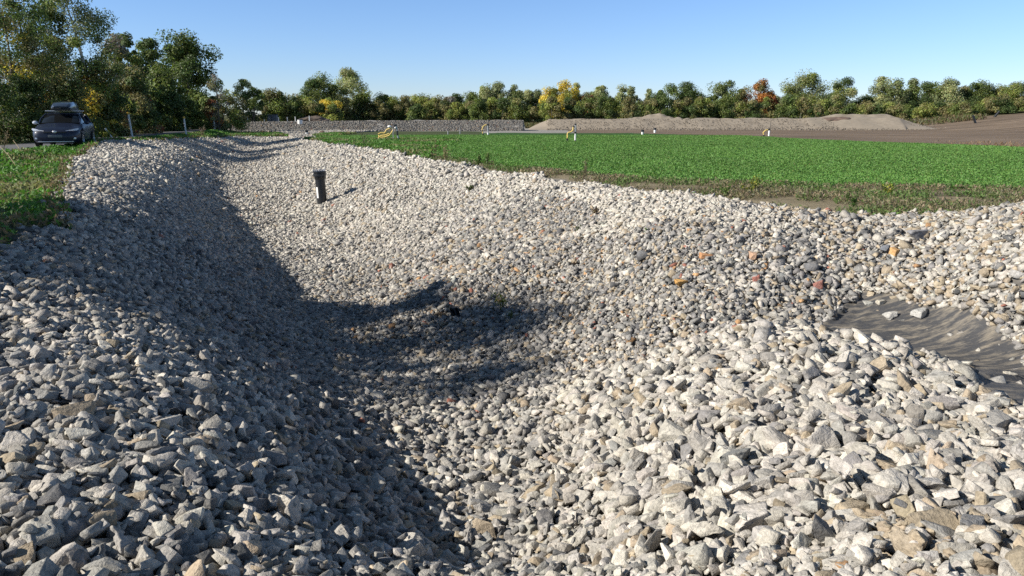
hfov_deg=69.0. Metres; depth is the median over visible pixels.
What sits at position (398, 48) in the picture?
sky
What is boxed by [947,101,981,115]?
bush
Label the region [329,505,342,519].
rock
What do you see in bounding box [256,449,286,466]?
rock
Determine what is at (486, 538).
rock
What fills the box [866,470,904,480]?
rock
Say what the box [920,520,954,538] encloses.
rock
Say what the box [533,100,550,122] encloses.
bush
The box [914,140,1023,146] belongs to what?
dry grass
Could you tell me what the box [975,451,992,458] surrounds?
rock
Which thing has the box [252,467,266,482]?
rock
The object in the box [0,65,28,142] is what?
bush
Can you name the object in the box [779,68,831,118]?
tree
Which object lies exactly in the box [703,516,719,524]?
rock
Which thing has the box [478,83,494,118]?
tree
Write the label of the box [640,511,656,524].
rock
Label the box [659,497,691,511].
rock
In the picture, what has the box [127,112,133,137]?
marker post
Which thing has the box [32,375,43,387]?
rock
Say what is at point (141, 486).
rock
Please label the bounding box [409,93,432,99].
tree
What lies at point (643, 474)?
rock
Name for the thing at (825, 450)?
rock
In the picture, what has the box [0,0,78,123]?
tree
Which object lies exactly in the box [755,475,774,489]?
rock
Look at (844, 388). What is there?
rock
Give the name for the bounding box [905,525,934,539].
rock
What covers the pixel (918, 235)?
rock
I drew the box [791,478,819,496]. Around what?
rock
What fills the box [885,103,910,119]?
bush
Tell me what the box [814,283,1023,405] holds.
plastic liner
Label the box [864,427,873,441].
rock
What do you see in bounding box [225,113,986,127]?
rough grass
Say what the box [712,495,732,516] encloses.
rock
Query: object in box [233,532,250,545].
rock
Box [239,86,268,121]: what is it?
tree
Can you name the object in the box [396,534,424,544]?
rock
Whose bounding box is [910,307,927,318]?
rock
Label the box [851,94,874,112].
tree
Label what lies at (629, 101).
bush
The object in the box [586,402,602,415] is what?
rock
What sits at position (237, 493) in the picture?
rock
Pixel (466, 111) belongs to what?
bush
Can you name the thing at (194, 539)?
rock
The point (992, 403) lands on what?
rock
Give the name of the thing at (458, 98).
tree
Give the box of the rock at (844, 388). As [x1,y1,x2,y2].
[827,381,852,394]
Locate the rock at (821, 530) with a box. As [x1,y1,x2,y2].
[811,514,834,543]
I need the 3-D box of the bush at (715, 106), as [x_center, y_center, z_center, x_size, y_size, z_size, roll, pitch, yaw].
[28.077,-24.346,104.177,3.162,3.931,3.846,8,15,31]
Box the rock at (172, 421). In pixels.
[147,415,181,428]
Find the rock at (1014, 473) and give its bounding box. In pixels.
[1000,468,1023,483]
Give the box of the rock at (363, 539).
[345,536,367,544]
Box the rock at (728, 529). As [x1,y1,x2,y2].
[716,511,739,537]
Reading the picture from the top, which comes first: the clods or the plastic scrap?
the clods
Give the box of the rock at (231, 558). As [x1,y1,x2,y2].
[212,548,241,566]
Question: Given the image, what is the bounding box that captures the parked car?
[32,102,94,146]
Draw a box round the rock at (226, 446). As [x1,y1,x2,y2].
[220,437,230,450]
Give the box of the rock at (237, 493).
[228,490,240,498]
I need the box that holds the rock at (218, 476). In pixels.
[205,468,227,483]
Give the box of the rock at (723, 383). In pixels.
[715,377,734,389]
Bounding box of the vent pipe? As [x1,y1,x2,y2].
[313,169,326,204]
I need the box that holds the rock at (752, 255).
[749,251,756,259]
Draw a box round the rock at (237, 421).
[230,416,244,432]
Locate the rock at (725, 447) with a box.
[717,445,731,449]
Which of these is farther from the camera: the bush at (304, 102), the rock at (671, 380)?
the bush at (304, 102)
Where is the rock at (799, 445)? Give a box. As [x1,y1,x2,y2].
[792,440,809,455]
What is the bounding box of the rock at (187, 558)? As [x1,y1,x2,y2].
[180,556,190,565]
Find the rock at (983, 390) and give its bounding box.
[961,384,990,394]
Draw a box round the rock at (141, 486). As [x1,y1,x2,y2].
[134,481,152,492]
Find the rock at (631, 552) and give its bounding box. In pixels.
[628,549,635,557]
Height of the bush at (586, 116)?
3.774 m
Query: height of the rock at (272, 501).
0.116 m
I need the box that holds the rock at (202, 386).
[182,377,214,392]
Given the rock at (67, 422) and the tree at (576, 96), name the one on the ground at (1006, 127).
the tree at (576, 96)
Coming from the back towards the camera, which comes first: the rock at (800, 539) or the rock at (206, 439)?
the rock at (206, 439)
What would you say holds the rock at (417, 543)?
on the gravel
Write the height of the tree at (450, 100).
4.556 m
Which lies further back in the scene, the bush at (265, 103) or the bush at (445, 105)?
the bush at (445, 105)
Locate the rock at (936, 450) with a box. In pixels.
[923,447,942,456]
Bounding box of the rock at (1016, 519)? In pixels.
[996,515,1023,523]
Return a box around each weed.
[0,129,11,148]
[48,179,60,191]
[432,141,437,155]
[442,145,449,157]
[476,154,481,164]
[484,152,489,165]
[491,291,507,309]
[581,159,587,176]
[591,206,598,214]
[717,182,730,196]
[739,177,760,190]
[749,176,762,188]
[846,192,860,206]
[883,183,893,193]
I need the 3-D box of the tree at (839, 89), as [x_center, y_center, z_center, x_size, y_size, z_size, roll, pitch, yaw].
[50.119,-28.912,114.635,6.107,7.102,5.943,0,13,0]
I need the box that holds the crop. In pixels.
[308,134,1023,189]
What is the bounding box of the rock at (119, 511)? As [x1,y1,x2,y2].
[101,507,123,520]
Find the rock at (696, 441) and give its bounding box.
[688,430,714,451]
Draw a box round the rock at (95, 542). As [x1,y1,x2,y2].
[91,537,111,545]
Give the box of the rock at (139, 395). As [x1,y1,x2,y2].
[134,391,145,399]
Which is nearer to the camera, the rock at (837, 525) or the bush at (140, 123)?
the rock at (837, 525)
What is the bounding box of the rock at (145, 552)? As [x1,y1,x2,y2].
[134,544,155,567]
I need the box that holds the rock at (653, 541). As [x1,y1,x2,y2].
[644,529,662,553]
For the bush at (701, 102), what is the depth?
101.07 m
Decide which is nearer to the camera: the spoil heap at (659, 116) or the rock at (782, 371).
the rock at (782, 371)
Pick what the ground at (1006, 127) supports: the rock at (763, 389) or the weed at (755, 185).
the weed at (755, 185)
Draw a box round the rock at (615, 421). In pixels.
[610,414,630,433]
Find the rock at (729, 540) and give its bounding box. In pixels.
[726,534,734,545]
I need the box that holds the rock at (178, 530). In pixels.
[160,524,184,543]
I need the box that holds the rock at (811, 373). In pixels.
[802,366,820,380]
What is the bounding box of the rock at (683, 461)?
[678,460,691,465]
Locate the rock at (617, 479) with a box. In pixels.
[610,472,624,481]
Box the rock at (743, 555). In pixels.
[736,549,751,559]
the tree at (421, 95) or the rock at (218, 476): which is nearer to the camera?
the rock at (218, 476)
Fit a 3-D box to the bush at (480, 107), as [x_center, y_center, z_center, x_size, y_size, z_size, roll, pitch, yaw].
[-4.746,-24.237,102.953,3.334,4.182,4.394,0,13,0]
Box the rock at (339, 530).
[328,520,350,546]
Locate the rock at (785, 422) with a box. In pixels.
[778,419,792,428]
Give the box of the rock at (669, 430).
[658,418,686,441]
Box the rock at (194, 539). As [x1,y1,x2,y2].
[189,535,199,543]
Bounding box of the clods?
[546,118,945,129]
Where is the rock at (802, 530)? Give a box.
[797,524,813,537]
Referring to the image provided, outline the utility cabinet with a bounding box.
[267,115,277,121]
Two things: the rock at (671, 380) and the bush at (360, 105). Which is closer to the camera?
the rock at (671, 380)
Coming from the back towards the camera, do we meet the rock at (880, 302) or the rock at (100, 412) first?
the rock at (880, 302)
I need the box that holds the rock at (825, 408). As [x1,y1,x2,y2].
[813,397,835,416]
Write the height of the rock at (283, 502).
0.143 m
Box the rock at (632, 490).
[621,485,639,507]
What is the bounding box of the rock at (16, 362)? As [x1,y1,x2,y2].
[4,355,24,366]
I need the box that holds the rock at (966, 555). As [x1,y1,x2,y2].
[949,548,982,569]
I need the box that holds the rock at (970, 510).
[966,507,979,514]
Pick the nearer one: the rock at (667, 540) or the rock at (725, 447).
the rock at (667, 540)
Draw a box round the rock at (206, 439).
[195,435,218,448]
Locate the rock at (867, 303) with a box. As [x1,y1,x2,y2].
[863,300,872,305]
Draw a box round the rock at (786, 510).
[769,505,795,516]
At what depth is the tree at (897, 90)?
111.80 m
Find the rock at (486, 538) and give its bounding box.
[471,531,492,550]
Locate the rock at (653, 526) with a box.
[648,524,661,530]
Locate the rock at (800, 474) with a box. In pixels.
[787,470,807,477]
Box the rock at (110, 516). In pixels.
[89,509,116,538]
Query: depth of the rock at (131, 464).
3.66 m
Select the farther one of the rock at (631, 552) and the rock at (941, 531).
the rock at (631, 552)
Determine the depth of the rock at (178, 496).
3.49 m
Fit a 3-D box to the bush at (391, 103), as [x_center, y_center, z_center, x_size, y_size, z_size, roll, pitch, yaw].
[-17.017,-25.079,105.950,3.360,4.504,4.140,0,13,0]
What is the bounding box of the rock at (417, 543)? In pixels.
[396,539,426,555]
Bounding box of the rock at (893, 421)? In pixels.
[886,417,897,424]
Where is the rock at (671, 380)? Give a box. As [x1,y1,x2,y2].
[657,376,673,393]
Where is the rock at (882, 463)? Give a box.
[874,458,895,467]
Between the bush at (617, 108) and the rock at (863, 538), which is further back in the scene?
the bush at (617, 108)
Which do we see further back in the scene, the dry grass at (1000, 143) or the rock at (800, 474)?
the dry grass at (1000, 143)
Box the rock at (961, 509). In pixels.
[955,506,966,514]
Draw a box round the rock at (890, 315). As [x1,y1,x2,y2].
[882,311,897,319]
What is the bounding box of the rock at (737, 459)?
[728,455,746,465]
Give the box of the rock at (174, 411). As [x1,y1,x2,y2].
[167,408,181,414]
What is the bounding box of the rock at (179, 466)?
[172,459,198,475]
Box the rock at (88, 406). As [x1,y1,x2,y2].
[51,400,95,417]
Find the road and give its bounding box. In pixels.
[0,129,204,149]
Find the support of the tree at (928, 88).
on the ground at (1006, 127)
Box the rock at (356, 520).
[345,513,362,531]
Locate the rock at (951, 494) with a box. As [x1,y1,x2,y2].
[932,488,959,502]
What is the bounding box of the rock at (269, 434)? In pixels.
[266,431,273,437]
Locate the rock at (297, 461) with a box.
[289,456,305,468]
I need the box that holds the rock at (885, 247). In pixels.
[879,245,889,251]
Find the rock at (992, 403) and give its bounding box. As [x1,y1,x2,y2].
[962,399,1001,411]
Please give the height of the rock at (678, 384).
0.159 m
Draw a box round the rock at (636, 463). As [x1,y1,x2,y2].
[626,453,644,470]
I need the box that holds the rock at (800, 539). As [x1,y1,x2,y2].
[790,532,811,549]
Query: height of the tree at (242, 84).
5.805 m
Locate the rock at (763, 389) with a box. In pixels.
[754,380,773,398]
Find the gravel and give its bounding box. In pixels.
[0,135,1023,575]
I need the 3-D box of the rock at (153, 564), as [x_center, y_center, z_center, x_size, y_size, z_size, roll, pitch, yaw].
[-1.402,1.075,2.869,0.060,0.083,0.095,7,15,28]
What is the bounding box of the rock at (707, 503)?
[703,499,720,513]
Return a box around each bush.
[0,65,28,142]
[0,70,66,142]
[8,50,110,139]
[42,75,92,119]
[79,76,117,136]
[81,60,136,136]
[100,86,136,135]
[109,65,164,133]
[120,94,146,130]
[132,86,164,132]
[144,64,186,129]
[149,84,192,130]
[172,86,208,129]
[192,93,217,127]
[200,99,229,130]
[218,89,250,130]
[256,98,273,121]
[270,99,285,119]
[285,96,303,120]
[297,96,319,117]
[306,101,326,115]
[320,103,342,120]
[340,97,363,120]
[348,98,367,119]
[361,102,375,120]
[369,97,390,120]
[382,95,403,120]
[391,95,414,120]
[405,103,429,120]
[421,100,443,119]
[434,100,452,119]
[445,101,467,119]
[461,101,477,119]
[466,97,488,119]
[485,97,506,119]
[490,97,511,119]
[503,97,529,122]
[520,105,538,122]
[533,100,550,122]
[539,95,561,120]
[555,97,584,118]
[569,101,590,118]
[582,97,600,118]
[591,93,615,118]
[602,97,623,118]
[620,96,641,118]
[635,100,650,116]
[643,98,663,114]
[657,95,677,117]
[669,99,688,118]
[679,97,700,118]
[691,96,716,118]
[707,100,720,117]
[715,102,738,118]
[732,100,747,118]
[743,99,766,117]
[758,96,775,117]
[769,103,786,117]
[774,93,798,118]
[794,97,813,117]
[802,102,824,117]
[817,97,836,116]
[823,95,848,116]
[837,103,860,113]
[855,100,875,113]
[860,103,883,114]
[880,101,895,114]
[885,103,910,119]
[902,100,918,116]
[912,102,940,118]
[931,99,945,114]
[938,102,955,115]
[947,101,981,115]
[970,101,986,115]
[976,97,999,112]
[984,93,1017,112]
[1009,96,1023,110]
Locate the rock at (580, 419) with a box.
[575,414,589,425]
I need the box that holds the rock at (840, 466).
[829,454,852,479]
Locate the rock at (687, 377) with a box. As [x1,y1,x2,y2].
[674,374,698,384]
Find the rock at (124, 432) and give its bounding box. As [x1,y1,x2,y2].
[110,426,130,434]
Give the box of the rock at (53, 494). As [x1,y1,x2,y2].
[37,483,73,505]
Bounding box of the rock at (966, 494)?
[958,491,974,499]
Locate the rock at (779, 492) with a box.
[766,486,796,498]
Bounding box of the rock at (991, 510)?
[970,505,1000,516]
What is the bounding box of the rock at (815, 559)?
[812,551,831,567]
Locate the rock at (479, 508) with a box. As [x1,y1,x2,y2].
[473,503,492,514]
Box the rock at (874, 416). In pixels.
[868,410,898,429]
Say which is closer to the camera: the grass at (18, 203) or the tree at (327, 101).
the grass at (18, 203)
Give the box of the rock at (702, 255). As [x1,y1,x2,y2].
[699,252,712,258]
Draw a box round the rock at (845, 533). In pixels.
[836,529,866,538]
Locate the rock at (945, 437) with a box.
[938,431,957,447]
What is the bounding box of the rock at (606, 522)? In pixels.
[601,514,617,528]
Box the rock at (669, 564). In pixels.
[660,558,678,570]
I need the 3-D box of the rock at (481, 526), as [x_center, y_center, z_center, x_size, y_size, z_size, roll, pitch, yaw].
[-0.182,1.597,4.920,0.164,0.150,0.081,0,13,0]
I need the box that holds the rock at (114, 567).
[81,557,124,575]
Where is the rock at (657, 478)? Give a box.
[651,476,668,484]
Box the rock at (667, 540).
[657,537,670,548]
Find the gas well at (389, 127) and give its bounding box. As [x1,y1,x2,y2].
[378,124,398,138]
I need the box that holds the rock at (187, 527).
[181,521,193,534]
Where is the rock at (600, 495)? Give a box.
[593,490,614,501]
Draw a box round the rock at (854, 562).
[845,556,872,567]
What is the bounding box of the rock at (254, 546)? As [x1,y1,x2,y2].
[237,539,261,556]
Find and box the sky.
[0,0,1023,114]
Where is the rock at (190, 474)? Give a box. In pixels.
[183,465,199,488]
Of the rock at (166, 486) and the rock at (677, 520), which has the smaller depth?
the rock at (166, 486)
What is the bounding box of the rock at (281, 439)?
[271,429,287,445]
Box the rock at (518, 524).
[514,516,523,526]
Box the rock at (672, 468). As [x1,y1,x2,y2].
[667,464,682,475]
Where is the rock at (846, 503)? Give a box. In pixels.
[833,498,869,521]
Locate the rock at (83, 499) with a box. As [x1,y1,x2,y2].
[80,496,88,502]
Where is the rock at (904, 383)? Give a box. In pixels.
[897,369,912,391]
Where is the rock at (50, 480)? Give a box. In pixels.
[38,473,71,496]
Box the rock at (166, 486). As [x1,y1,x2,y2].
[156,476,183,494]
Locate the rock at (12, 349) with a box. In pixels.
[3,347,23,351]
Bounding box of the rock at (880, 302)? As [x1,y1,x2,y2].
[875,300,885,304]
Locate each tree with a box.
[0,0,70,142]
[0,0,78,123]
[15,0,90,94]
[26,0,129,135]
[89,32,138,87]
[108,31,156,111]
[124,37,177,93]
[155,28,223,119]
[204,74,230,129]
[229,79,258,119]
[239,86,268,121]
[260,87,294,121]
[286,93,309,115]
[297,71,344,115]
[319,97,344,120]
[320,67,371,120]
[352,93,374,120]
[370,91,390,114]
[388,100,413,120]
[408,94,423,106]
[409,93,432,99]
[422,95,443,117]
[443,96,460,110]
[452,93,464,105]
[462,90,487,117]
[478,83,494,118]
[489,81,509,117]
[506,84,526,117]
[523,89,536,121]
[531,89,541,120]
[538,86,558,118]
[554,79,579,111]
[569,82,582,104]
[579,92,600,117]
[593,85,609,118]
[613,84,628,115]
[626,85,641,111]
[643,88,651,103]
[648,83,684,113]
[669,81,705,117]
[705,80,743,116]
[735,85,753,117]
[741,78,774,113]
[763,90,778,111]
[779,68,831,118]
[816,76,857,112]
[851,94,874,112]
[867,76,894,112]
[879,77,910,106]
[901,77,920,113]
[908,81,945,107]
[929,76,967,104]
[960,85,975,101]
[963,79,996,104]
[989,83,1007,96]
[992,81,1023,100]
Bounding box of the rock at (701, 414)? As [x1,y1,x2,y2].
[692,410,720,422]
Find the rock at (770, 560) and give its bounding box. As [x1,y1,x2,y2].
[760,558,772,563]
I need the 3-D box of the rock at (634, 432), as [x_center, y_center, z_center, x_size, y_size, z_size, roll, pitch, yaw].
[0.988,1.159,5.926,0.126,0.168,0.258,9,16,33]
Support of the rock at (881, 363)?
on the gravel
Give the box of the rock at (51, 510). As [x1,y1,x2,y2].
[42,505,57,514]
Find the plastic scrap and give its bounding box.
[449,307,459,316]
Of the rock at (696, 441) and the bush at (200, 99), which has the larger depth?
the bush at (200, 99)
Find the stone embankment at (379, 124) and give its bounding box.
[263,120,525,131]
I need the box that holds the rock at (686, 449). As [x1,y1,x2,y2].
[680,443,694,460]
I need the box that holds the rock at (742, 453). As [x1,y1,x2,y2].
[719,448,750,464]
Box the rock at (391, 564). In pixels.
[386,556,415,568]
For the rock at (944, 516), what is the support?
on the ground at (1006, 127)
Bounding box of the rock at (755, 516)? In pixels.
[733,501,768,531]
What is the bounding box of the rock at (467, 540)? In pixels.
[462,526,471,546]
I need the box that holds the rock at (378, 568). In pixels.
[371,562,386,575]
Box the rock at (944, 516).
[904,506,958,530]
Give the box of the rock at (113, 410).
[102,407,132,415]
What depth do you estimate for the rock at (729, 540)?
3.62 m
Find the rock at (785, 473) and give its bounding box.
[782,470,796,476]
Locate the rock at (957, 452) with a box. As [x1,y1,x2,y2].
[938,448,962,463]
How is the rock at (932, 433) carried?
on the gravel
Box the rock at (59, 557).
[49,542,86,565]
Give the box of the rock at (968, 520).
[960,514,983,526]
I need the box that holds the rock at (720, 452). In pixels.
[710,447,730,462]
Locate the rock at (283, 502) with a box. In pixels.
[272,494,297,510]
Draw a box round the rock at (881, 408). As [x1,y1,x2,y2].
[868,404,886,412]
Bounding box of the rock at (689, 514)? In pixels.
[683,504,695,522]
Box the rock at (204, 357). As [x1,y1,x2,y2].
[199,351,211,365]
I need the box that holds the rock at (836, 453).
[815,451,844,458]
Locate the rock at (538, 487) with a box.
[520,483,543,498]
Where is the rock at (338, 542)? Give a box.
[326,529,343,546]
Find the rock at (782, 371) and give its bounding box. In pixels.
[772,368,788,375]
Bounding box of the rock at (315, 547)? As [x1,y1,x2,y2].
[310,539,321,554]
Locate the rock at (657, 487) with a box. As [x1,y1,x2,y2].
[649,480,665,495]
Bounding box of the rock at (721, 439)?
[715,433,728,446]
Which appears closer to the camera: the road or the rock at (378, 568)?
the rock at (378, 568)
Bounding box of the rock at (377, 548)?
[368,547,381,551]
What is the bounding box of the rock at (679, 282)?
[674,279,687,285]
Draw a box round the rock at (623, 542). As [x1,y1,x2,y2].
[611,538,627,553]
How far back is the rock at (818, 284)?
10.10 m
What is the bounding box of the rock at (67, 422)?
[53,415,74,430]
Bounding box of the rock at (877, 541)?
[870,539,887,548]
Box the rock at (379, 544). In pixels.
[374,541,384,551]
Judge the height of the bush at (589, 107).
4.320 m
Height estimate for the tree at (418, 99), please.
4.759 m
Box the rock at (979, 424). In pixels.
[967,415,992,432]
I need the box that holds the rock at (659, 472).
[656,467,667,475]
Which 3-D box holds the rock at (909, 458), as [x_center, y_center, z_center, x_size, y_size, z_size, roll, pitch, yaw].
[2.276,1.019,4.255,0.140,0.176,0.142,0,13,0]
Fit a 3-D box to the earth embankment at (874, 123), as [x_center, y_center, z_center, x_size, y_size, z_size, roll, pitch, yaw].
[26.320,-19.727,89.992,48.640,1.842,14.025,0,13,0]
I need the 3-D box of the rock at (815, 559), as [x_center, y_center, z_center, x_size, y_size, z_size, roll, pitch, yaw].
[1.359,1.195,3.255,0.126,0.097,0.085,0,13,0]
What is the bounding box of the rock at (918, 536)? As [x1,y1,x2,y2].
[907,529,927,548]
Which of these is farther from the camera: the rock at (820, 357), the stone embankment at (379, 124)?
the stone embankment at (379, 124)
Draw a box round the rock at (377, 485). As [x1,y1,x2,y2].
[359,475,385,493]
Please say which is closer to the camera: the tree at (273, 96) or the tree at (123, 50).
the tree at (123, 50)
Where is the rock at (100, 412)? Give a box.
[94,410,106,416]
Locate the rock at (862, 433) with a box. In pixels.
[843,423,866,439]
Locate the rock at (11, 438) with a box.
[0,431,31,448]
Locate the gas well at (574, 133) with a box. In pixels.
[566,124,576,140]
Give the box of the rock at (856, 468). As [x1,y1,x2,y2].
[850,463,861,475]
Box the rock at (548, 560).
[546,552,566,562]
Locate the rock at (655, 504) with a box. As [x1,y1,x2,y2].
[647,493,670,515]
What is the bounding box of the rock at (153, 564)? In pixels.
[140,557,162,572]
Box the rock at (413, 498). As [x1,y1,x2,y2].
[403,494,419,506]
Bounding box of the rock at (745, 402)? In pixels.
[726,397,753,409]
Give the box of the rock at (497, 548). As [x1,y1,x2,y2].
[492,541,505,551]
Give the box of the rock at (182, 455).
[174,447,190,460]
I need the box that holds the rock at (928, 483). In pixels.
[917,477,949,489]
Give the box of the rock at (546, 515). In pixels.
[536,509,553,529]
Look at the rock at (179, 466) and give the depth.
3.74 m
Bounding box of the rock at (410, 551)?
[391,546,419,560]
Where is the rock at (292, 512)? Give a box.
[284,495,301,524]
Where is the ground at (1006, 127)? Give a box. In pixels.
[0,111,1023,575]
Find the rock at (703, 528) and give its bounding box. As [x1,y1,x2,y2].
[686,521,724,536]
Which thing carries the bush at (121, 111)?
on the ground at (1006, 127)
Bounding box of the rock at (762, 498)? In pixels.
[748,494,767,503]
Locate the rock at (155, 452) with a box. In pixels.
[145,446,178,455]
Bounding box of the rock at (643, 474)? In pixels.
[635,466,656,482]
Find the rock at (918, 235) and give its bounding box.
[907,229,927,240]
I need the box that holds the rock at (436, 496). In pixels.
[425,492,443,500]
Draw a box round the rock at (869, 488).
[861,481,893,502]
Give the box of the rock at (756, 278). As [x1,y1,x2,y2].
[752,274,759,281]
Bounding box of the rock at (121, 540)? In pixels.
[113,532,131,554]
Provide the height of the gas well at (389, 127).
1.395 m
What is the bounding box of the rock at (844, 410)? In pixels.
[836,404,860,420]
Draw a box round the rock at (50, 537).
[18,514,61,548]
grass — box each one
[0,129,461,260]
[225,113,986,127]
[318,139,1023,215]
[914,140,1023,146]
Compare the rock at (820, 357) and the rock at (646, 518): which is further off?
the rock at (820, 357)
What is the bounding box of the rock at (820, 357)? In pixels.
[814,352,826,363]
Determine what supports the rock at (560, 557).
on the gravel
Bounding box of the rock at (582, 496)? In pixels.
[574,489,590,503]
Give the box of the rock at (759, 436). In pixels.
[755,425,768,452]
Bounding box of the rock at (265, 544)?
[260,540,274,547]
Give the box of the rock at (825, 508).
[819,502,832,512]
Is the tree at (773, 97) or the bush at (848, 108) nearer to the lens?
the bush at (848, 108)
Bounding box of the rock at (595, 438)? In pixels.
[589,436,601,441]
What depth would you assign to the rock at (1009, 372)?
6.79 m
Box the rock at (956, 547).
[936,542,974,559]
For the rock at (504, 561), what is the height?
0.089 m
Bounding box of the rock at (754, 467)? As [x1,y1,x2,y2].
[743,465,761,471]
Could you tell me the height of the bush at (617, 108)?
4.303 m
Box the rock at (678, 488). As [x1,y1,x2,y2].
[661,480,691,494]
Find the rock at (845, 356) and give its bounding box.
[836,350,851,362]
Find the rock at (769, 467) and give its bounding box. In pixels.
[760,465,779,471]
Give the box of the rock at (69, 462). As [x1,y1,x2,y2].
[63,457,90,467]
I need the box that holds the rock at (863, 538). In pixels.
[851,532,872,547]
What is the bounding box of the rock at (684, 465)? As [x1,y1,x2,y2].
[680,462,694,474]
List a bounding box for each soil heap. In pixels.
[296,116,329,120]
[824,117,850,120]
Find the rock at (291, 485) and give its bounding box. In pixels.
[287,481,296,494]
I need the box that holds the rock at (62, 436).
[52,433,68,447]
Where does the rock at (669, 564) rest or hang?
on the gravel
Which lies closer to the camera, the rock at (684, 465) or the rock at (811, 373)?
the rock at (684, 465)
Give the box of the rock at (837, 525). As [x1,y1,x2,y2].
[832,519,844,533]
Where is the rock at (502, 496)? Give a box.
[496,492,514,500]
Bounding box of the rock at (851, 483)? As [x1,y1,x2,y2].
[845,475,860,491]
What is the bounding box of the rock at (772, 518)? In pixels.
[758,509,785,526]
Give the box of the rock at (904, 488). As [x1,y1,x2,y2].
[884,468,909,497]
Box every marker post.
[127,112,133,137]
[183,116,186,133]
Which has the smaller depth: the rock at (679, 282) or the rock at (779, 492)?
the rock at (779, 492)
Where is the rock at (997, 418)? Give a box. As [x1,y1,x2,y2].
[982,409,1012,427]
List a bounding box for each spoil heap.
[631,113,689,118]
[820,114,909,121]
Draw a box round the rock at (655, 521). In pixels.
[646,519,658,524]
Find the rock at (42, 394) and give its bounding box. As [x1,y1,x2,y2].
[29,388,55,401]
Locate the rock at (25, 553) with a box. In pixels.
[12,541,36,564]
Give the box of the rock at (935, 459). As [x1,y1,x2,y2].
[926,448,947,468]
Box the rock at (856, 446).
[845,441,875,460]
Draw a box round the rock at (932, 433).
[916,429,943,439]
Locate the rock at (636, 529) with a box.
[627,524,643,537]
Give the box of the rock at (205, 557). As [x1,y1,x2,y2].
[195,549,216,565]
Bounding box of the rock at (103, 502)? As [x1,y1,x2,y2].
[98,498,125,517]
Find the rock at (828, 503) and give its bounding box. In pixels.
[814,497,834,508]
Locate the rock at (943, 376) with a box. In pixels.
[923,370,955,385]
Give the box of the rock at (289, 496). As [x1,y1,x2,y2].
[285,494,302,516]
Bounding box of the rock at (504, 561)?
[492,557,508,566]
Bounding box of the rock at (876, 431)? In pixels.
[863,424,887,439]
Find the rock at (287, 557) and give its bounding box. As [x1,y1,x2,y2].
[281,554,296,563]
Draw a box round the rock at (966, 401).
[945,394,976,407]
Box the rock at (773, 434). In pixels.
[762,426,793,450]
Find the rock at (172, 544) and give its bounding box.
[155,540,181,549]
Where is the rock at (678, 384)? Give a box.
[672,378,686,389]
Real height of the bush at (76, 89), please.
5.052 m
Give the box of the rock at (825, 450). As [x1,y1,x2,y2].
[823,447,843,452]
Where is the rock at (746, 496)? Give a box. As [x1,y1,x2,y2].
[719,479,754,502]
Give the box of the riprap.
[227,119,523,137]
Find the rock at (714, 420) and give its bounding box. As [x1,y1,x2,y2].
[710,416,719,427]
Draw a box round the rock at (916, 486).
[904,474,932,497]
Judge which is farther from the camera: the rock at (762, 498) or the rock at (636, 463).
the rock at (636, 463)
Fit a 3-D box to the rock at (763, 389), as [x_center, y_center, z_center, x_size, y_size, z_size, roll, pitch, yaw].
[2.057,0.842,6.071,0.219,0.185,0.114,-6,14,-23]
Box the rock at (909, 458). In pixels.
[896,453,918,465]
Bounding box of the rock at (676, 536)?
[672,532,686,542]
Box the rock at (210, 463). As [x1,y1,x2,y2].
[203,457,217,470]
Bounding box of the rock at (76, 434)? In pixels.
[64,428,94,442]
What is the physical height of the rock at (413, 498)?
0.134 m
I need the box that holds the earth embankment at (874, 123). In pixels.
[528,117,936,129]
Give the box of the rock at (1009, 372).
[1003,371,1018,375]
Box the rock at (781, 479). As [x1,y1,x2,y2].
[774,477,788,483]
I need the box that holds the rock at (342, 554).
[336,547,349,563]
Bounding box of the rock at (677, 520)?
[670,514,696,525]
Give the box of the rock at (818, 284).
[813,280,822,288]
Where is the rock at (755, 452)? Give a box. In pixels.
[745,445,762,458]
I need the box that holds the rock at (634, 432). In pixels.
[623,421,645,439]
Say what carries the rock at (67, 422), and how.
on the gravel
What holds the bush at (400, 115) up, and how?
on the ground at (1006, 127)
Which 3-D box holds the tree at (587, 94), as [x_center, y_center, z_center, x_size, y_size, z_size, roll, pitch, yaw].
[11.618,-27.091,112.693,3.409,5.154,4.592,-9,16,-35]
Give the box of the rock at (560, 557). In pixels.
[552,553,572,560]
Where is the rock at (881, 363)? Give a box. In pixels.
[869,356,891,377]
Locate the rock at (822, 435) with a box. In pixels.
[805,424,834,452]
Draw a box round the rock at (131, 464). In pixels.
[124,457,143,474]
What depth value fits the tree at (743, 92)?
113.56 m
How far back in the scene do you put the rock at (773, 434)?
4.90 m
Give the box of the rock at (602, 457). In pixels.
[597,450,608,462]
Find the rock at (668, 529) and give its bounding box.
[665,523,674,539]
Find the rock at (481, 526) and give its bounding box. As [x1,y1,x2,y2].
[472,518,495,539]
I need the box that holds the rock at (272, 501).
[263,494,278,511]
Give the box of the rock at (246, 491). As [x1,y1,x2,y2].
[231,485,257,499]
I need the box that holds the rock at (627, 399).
[620,392,635,403]
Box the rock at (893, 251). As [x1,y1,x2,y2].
[888,247,899,256]
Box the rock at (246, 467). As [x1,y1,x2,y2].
[237,461,254,472]
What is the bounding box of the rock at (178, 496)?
[169,491,186,501]
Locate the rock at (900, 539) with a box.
[888,526,923,558]
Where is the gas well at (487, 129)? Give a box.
[482,124,488,134]
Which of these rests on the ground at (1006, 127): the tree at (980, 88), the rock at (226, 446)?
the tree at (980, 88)
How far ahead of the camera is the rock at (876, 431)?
4.84 m
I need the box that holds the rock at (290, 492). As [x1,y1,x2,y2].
[270,489,294,494]
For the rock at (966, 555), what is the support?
on the gravel

